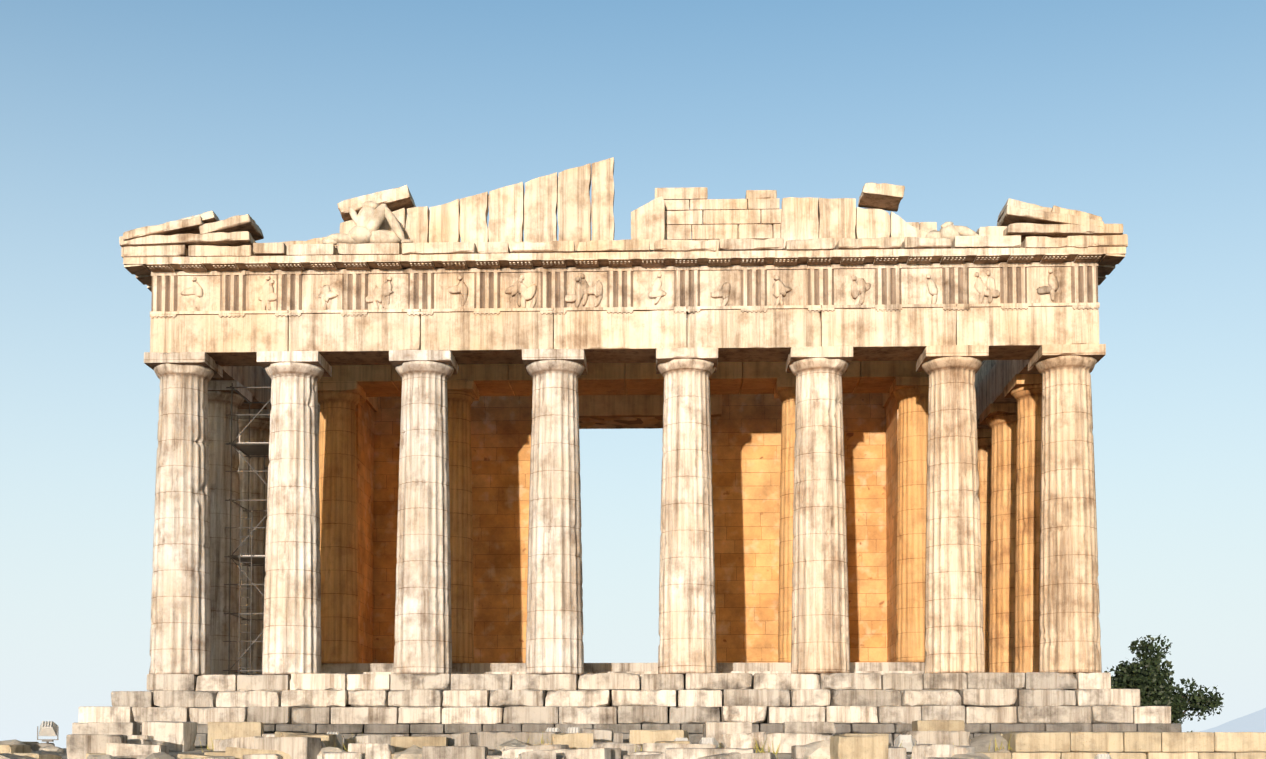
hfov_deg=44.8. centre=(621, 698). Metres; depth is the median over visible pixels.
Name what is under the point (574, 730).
stone fragment
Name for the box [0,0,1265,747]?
sky
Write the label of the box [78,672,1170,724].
krepis steps
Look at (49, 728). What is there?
floodlight
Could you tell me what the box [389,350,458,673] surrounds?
column
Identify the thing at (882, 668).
step
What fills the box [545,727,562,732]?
stone fragment
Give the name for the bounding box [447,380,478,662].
pronaos column
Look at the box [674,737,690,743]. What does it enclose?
stone fragment
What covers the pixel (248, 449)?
scaffolding
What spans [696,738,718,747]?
stone fragment
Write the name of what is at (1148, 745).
retaining wall ashlar
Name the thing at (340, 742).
floodlight
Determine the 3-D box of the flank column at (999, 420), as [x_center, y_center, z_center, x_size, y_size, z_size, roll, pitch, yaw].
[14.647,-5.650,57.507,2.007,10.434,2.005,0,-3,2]
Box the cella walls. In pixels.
[355,391,898,662]
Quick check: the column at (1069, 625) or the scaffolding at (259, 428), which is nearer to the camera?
the column at (1069, 625)
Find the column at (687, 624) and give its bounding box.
[656,347,717,674]
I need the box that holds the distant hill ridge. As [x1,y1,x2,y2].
[1200,708,1265,731]
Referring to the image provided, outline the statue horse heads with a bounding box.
[925,222,978,240]
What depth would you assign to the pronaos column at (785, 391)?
54.55 m
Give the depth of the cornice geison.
48.90 m
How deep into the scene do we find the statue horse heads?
48.93 m
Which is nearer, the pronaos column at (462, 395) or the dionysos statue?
the dionysos statue
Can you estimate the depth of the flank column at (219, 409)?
53.53 m
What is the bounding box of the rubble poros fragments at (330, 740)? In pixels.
[14,732,689,758]
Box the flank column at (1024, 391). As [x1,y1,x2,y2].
[1004,374,1041,672]
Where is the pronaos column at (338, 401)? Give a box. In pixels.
[317,381,365,663]
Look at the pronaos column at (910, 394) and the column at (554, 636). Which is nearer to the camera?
the column at (554, 636)
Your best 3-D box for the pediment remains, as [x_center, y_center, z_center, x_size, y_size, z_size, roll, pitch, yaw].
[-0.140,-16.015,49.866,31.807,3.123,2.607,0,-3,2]
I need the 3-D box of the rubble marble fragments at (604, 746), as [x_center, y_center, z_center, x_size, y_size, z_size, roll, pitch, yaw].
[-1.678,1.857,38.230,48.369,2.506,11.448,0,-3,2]
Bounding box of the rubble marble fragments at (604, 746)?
[26,728,974,758]
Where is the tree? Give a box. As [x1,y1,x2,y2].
[1104,635,1223,731]
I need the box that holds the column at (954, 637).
[916,345,988,672]
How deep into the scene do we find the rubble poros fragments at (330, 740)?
39.43 m
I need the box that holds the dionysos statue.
[322,201,412,244]
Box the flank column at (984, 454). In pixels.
[977,429,991,672]
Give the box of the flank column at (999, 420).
[979,403,1016,672]
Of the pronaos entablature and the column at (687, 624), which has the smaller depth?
the column at (687, 624)
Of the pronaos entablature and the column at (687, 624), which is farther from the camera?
the pronaos entablature
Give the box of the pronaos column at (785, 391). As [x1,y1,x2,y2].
[774,377,795,662]
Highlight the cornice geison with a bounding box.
[121,234,1127,406]
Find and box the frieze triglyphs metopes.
[150,261,1099,422]
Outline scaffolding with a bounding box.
[223,383,270,674]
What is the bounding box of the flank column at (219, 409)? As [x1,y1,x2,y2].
[208,380,251,674]
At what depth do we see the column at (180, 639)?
49.80 m
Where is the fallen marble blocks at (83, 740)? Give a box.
[66,721,970,758]
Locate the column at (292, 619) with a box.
[257,351,331,675]
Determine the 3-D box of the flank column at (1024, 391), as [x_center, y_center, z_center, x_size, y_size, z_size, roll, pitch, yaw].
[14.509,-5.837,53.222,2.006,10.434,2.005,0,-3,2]
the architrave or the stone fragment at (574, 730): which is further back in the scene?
the architrave
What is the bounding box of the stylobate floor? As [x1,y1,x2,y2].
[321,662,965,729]
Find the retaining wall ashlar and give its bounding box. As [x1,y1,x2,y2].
[976,732,1265,758]
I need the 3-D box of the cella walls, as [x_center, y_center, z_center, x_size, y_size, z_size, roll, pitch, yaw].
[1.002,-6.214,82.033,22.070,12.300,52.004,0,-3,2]
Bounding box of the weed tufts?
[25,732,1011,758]
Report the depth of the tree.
77.76 m
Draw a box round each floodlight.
[37,721,58,742]
[327,732,343,749]
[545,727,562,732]
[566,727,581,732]
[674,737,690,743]
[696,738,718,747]
[894,735,916,755]
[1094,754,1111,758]
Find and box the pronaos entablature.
[319,361,928,428]
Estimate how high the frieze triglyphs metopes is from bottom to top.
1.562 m
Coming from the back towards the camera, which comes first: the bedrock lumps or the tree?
the tree
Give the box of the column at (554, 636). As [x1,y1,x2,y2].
[522,349,586,674]
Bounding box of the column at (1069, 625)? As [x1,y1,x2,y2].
[1028,344,1105,673]
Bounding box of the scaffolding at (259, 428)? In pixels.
[238,409,270,673]
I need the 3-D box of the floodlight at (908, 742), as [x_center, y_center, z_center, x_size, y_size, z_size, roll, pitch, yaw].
[7.613,1.277,41.244,0.613,0.631,0.524,0,-3,2]
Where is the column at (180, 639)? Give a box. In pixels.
[144,352,222,675]
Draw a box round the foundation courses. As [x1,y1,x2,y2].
[140,723,1181,747]
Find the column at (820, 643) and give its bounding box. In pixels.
[786,346,852,674]
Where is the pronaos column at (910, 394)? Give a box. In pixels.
[889,377,928,661]
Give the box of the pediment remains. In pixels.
[119,157,1122,252]
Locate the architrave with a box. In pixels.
[150,303,1099,436]
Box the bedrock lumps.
[0,739,990,758]
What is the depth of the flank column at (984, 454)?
61.12 m
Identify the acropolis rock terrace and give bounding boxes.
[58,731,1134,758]
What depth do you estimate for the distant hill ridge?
3942.80 m

